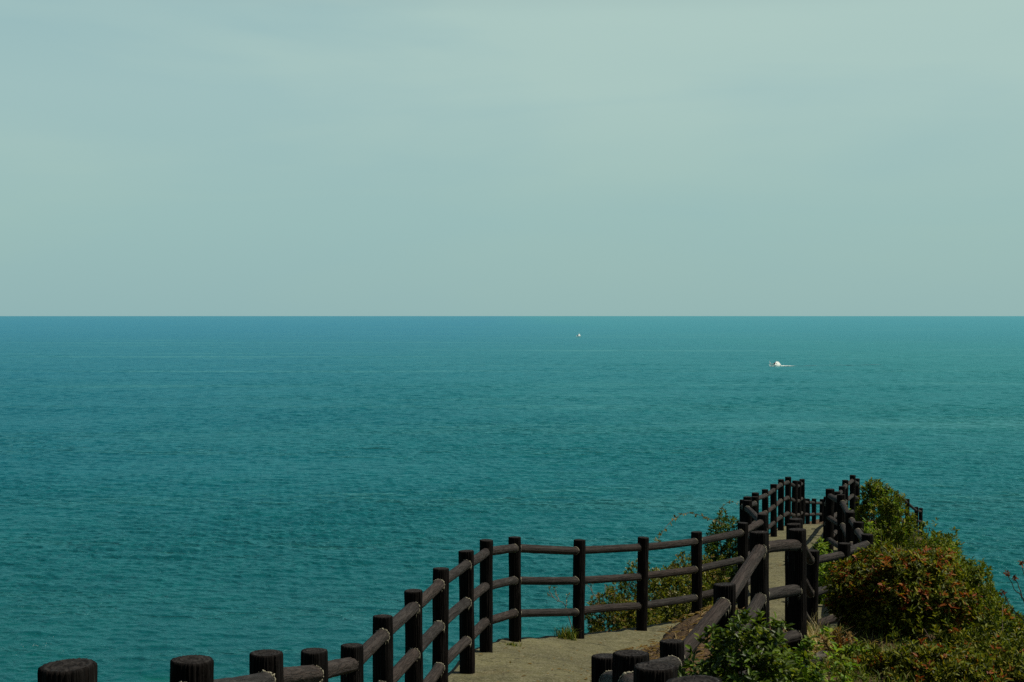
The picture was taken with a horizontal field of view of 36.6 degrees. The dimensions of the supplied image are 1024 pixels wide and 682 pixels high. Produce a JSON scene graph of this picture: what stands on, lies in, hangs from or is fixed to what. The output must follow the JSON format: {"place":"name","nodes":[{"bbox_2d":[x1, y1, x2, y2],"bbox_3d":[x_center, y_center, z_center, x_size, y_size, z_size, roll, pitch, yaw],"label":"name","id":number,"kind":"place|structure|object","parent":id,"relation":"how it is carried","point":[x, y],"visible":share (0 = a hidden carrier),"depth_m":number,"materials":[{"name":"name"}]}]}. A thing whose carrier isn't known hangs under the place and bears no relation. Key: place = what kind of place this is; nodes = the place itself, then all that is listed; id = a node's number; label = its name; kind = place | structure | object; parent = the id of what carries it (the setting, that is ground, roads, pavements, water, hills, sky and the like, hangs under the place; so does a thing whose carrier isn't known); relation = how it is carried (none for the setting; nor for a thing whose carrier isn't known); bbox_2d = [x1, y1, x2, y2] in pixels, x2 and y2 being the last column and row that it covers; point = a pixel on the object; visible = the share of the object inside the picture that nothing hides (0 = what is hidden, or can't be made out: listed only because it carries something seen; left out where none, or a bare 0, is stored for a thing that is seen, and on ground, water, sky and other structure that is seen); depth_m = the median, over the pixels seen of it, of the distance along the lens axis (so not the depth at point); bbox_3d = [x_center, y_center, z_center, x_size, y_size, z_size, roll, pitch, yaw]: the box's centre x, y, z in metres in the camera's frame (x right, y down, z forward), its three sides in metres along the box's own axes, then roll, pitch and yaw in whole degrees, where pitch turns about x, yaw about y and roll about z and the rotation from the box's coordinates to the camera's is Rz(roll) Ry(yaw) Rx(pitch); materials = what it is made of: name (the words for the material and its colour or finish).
{"place":"outdoors","nodes":[
{"label":"outdoors","id":0,"kind":"place"},
{"bbox_2d":[0,316,1023,681],"bbox_3d":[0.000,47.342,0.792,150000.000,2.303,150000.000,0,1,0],"label":"sea","id":1,"kind":"structure","parent":0,"point":[228,494],"depth_m":524.44,"materials":[{"name":"liquid"}]},
{"bbox_2d":[769,360,780,365],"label":"motor boat","id":2,"kind":"object","parent":1,"relation":"on","point":[776,363],"visible":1,"depth_m":1420.26,"materials":[{"name":"white paint"}]},
{"bbox_2d":[0,0,1023,315],"label":"sky","id":3,"kind":"structure","parent":0,"point":[158,157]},
{"bbox_2d":[448,524,837,681],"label":"path","id":4,"kind":"structure","parent":0,"point":[540,654],"depth_m":15.70,"materials":[{"name":"concrete"}]},
{"bbox_2d":[499,641,521,646],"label":"grass tuft","id":5,"kind":"object","parent":4,"relation":"on","point":[512,643],"visible":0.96,"depth_m":15.65,"materials":[{"name":"green plant"}]},
{"bbox_2d":[554,624,578,640],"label":"grass tuft","id":6,"kind":"object","parent":4,"relation":"on","point":[567,634],"visible":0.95,"depth_m":16.75,"materials":[{"name":"green plant"}]},
{"bbox_2d":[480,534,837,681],"bbox_3d":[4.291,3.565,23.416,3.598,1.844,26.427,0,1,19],"label":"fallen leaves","id":7,"kind":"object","parent":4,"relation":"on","point":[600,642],"visible":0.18,"depth_m":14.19,"materials":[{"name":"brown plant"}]},
{"bbox_2d":[641,519,978,681],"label":"headland","id":8,"kind":"structure","parent":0,"point":[681,628],"depth_m":13.54,"materials":[{"name":"soil"}]},
{"bbox_2d":[37,477,804,681],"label":"log railing","id":9,"kind":"object","parent":8,"relation":"on","point":[265,665],"visible":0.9,"depth_m":13.52,"materials":[{"name":"brown wood"}]},
{"bbox_2d":[547,586,571,629],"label":"dry plant","id":10,"kind":"object","parent":8,"relation":"on","point":[559,601],"visible":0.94,"depth_m":18.25,"materials":[{"name":"brown plant"}]},
{"bbox_2d":[587,584,617,614],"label":"dry plant","id":11,"kind":"object","parent":8,"relation":"on","point":[604,594],"visible":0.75,"depth_m":19.05,"materials":[{"name":"brown plant"}]},
{"bbox_2d":[584,585,663,632],"bbox_3d":[1.372,3.605,19.303,1.113,1.176,0.945,0,1,0],"label":"shrub","id":12,"kind":"object","parent":8,"relation":"on","point":[596,624],"visible":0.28,"depth_m":19.13,"materials":[{"name":"green plant"}]},
{"bbox_2d":[605,560,716,627],"bbox_3d":[1.987,3.503,20.020,1.619,1.382,1.459,0,1,0],"label":"shrub","id":13,"kind":"object","parent":8,"relation":"on","point":[662,592],"visible":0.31,"depth_m":19.92,"materials":[{"name":"green plant"}]},
{"bbox_2d":[653,512,725,541],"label":"arching vine","id":14,"kind":"object","parent":8,"relation":"on","point":[675,519],"visible":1,"depth_m":24.43,"materials":[{"name":"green plant"}]},
{"bbox_2d":[650,551,729,619],"bbox_3d":[2.470,3.423,21.247,1.160,1.136,1.034,0,1,0],"label":"shrub","id":15,"kind":"object","parent":8,"relation":"on","point":[674,564],"visible":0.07,"depth_m":21.12,"materials":[{"name":"green plant"}]},
{"bbox_2d":[678,555,737,589],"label":"shrub","id":16,"kind":"object","parent":8,"relation":"on","point":[731,574],"visible":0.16,"depth_m":22.48,"materials":[{"name":"green plant"}]},
{"bbox_2d":[702,509,738,574],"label":"shrub","id":17,"kind":"object","parent":8,"relation":"on","point":[723,550],"visible":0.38,"depth_m":25.58,"materials":[{"name":"green plant"}]},
{"bbox_2d":[591,475,872,681],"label":"log railing","id":18,"kind":"object","parent":8,"relation":"on","point":[800,591],"visible":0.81,"depth_m":10.82,"materials":[{"name":"brown wood"}]},
{"bbox_2d":[678,607,825,681],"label":"shrub","id":19,"kind":"object","parent":8,"relation":"on","point":[718,661],"visible":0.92,"depth_m":7.64,"materials":[{"name":"green plant"}]},
{"bbox_2d":[613,605,892,672],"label":"leaf litter","id":20,"kind":"object","parent":8,"relation":"on","point":[656,642],"visible":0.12,"depth_m":13.90,"materials":[{"name":"brown plant"}]},
{"bbox_2d":[804,498,822,523],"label":"log railing","id":21,"kind":"object","parent":8,"relation":"on","point":[807,513],"visible":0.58,"depth_m":44.52,"materials":[{"name":"brown wood"}]},
{"bbox_2d":[774,626,859,681],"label":"weed clump","id":22,"kind":"object","parent":8,"relation":"on","point":[807,640],"visible":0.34,"depth_m":8.48,"materials":[{"name":"green plant"}]},
{"bbox_2d":[811,537,823,552],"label":"weed clump","id":23,"kind":"object","parent":8,"relation":"on","point":[817,546],"visible":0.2,"depth_m":23.25,"materials":[{"name":"green plant"}]},
{"bbox_2d":[811,650,826,665],"bbox_3d":[2.381,2.441,11.745,0.228,0.192,0.226,0,1,0],"label":"stone","id":24,"kind":"object","parent":8,"relation":"on","point":[821,653],"visible":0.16,"depth_m":11.70,"materials":[{"name":"grey stone"}]},
{"bbox_2d":[818,548,827,604],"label":"weed clump","id":25,"kind":"object","parent":8,"relation":"on","point":[820,599],"visible":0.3,"depth_m":19.94,"materials":[{"name":"green plant"}]},
{"bbox_2d":[807,609,839,635],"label":"grass tuft","id":26,"kind":"object","parent":8,"relation":"on","point":[816,624],"visible":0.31,"depth_m":13.25,"materials":[{"name":"plant"}]},
{"bbox_2d":[786,620,861,657],"bbox_3d":[2.471,2.412,12.301,0.749,0.376,0.783,0,1,12],"label":"grass tuft","id":27,"kind":"object","parent":8,"relation":"on","point":[814,632],"visible":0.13,"depth_m":12.39,"materials":[{"name":"plant"}]},
{"bbox_2d":[818,539,829,585],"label":"weed clump","id":28,"kind":"object","parent":8,"relation":"on","point":[825,569],"visible":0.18,"depth_m":20.53,"materials":[{"name":"green plant"}]},
{"bbox_2d":[819,542,832,580],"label":"weed clump","id":29,"kind":"object","parent":8,"relation":"on","point":[828,571],"visible":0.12,"depth_m":21.64,"materials":[{"name":"green plant"}]},
{"bbox_2d":[807,629,866,660],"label":"grass tuft","id":30,"kind":"object","parent":8,"relation":"on","point":[821,648],"visible":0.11,"depth_m":12.10,"materials":[{"name":"plant"}]},
{"bbox_2d":[818,626,857,664],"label":"young plant","id":31,"kind":"object","parent":8,"relation":"on","point":[838,640],"visible":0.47,"depth_m":11.35,"materials":[{"name":"green plant"}]},
{"bbox_2d":[825,656,869,681],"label":"weed clump","id":32,"kind":"object","parent":8,"relation":"on","point":[855,675],"visible":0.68,"depth_m":9.66,"materials":[{"name":"green plant"}]},
{"bbox_2d":[836,637,871,664],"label":"young plant","id":33,"kind":"object","parent":8,"relation":"on","point":[853,648],"visible":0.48,"depth_m":10.89,"materials":[{"name":"green plant"}]},
{"bbox_2d":[862,517,881,544],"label":"weed clump","id":34,"kind":"object","parent":8,"relation":"on","point":[868,527],"visible":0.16,"depth_m":23.53,"materials":[{"name":"green plant"}]},
{"bbox_2d":[854,477,901,535],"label":"shrub","id":35,"kind":"object","parent":8,"relation":"on","point":[867,506],"visible":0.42,"depth_m":27.45,"materials":[{"name":"green plant"}]},
{"bbox_2d":[869,520,894,550],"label":"shrub","id":36,"kind":"object","parent":8,"relation":"on","point":[874,533],"visible":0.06,"depth_m":22.54,"materials":[{"name":"green plant"}]},
{"bbox_2d":[807,543,965,681],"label":"grass","id":37,"kind":"structure","parent":8,"relation":"on","point":[858,635],"depth_m":12.11,"materials":[{"name":"green plant"}]},
{"bbox_2d":[876,489,919,549],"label":"shrub","id":38,"kind":"object","parent":8,"relation":"on","point":[890,512],"visible":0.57,"depth_m":26.49,"materials":[{"name":"green plant"}]},
{"bbox_2d":[821,542,988,640],"bbox_3d":[3.206,2.094,12.743,1.166,0.859,1.216,-1,1,-36],"label":"shrub","id":39,"kind":"object","parent":8,"relation":"on","point":[877,588],"visible":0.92,"depth_m":12.46,"materials":[{"name":"green plant"}]},
{"bbox_2d":[896,491,922,536],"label":"log railing","id":40,"kind":"object","parent":8,"relation":"on","point":[915,509],"visible":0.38,"depth_m":50.04,"materials":[{"name":"brown wood"}]},
{"bbox_2d":[904,526,926,549],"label":"shrub","id":41,"kind":"object","parent":8,"relation":"on","point":[916,540],"visible":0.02,"depth_m":18.22,"materials":[{"name":"green plant"}]},
{"bbox_2d":[825,637,1010,681],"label":"shrub","id":42,"kind":"object","parent":8,"relation":"on","point":[932,661],"visible":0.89,"depth_m":10.24,"materials":[{"name":"green plant"}]},
{"bbox_2d":[918,521,927,532],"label":"leafy sprig","id":43,"kind":"object","parent":8,"relation":"on","point":[923,523],"visible":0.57,"depth_m":22.04,"materials":[{"name":"green plant"}]},
{"bbox_2d":[916,517,938,548],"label":"shrub","id":44,"kind":"object","parent":8,"relation":"on","point":[929,530],"visible":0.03,"depth_m":20.16,"materials":[{"name":"green plant"}]},
{"bbox_2d":[904,525,965,560],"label":"shrub","id":45,"kind":"object","parent":8,"relation":"on","point":[912,538],"visible":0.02,"depth_m":17.22,"materials":[{"name":"green plant"}]},
{"bbox_2d":[919,532,978,630],"bbox_3d":[4.261,2.484,15.262,0.777,1.175,0.834,0,1,0],"label":"shrub","id":46,"kind":"object","parent":8,"relation":"on","point":[939,544],"visible":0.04,"depth_m":15.28,"materials":[{"name":"green plant"}]},
{"bbox_2d":[888,590,1023,681],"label":"shrub","id":47,"kind":"object","parent":8,"relation":"on","point":[1013,667],"visible":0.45,"depth_m":11.21,"materials":[{"name":"green plant"}]},
{"bbox_2d":[933,556,1003,646],"bbox_3d":[4.280,2.619,14.450,0.708,1.185,0.631,0,1,0],"label":"shrub","id":48,"kind":"object","parent":8,"relation":"on","point":[979,570],"visible":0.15,"depth_m":14.38,"materials":[{"name":"green plant"}]},
{"bbox_2d":[965,582,1021,657],"bbox_3d":[4.130,2.660,13.256,0.670,1.149,0.621,0,1,0],"label":"shrub","id":49,"kind":"object","parent":8,"relation":"on","point":[987,603],"visible":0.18,"depth_m":13.20,"materials":[{"name":"green plant"}]},
{"bbox_2d":[995,610,1023,668],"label":"shrub","id":50,"kind":"object","parent":8,"relation":"on","point":[1011,627],"visible":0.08,"depth_m":12.46,"materials":[{"name":"green plant"}]},
{"bbox_2d":[999,560,1023,620],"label":"flowering shrub","id":51,"kind":"object","parent":8,"relation":"on","point":[1014,578],"visible":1,"depth_m":9.22,"materials":[{"name":"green plant"}]},
{"bbox_2d":[1002,596,1015,622],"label":"shrub","id":52,"kind":"object","parent":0,"point":[1011,606],"visible":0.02,"depth_m":15.48,"materials":[{"name":"green plant"}]}
]}

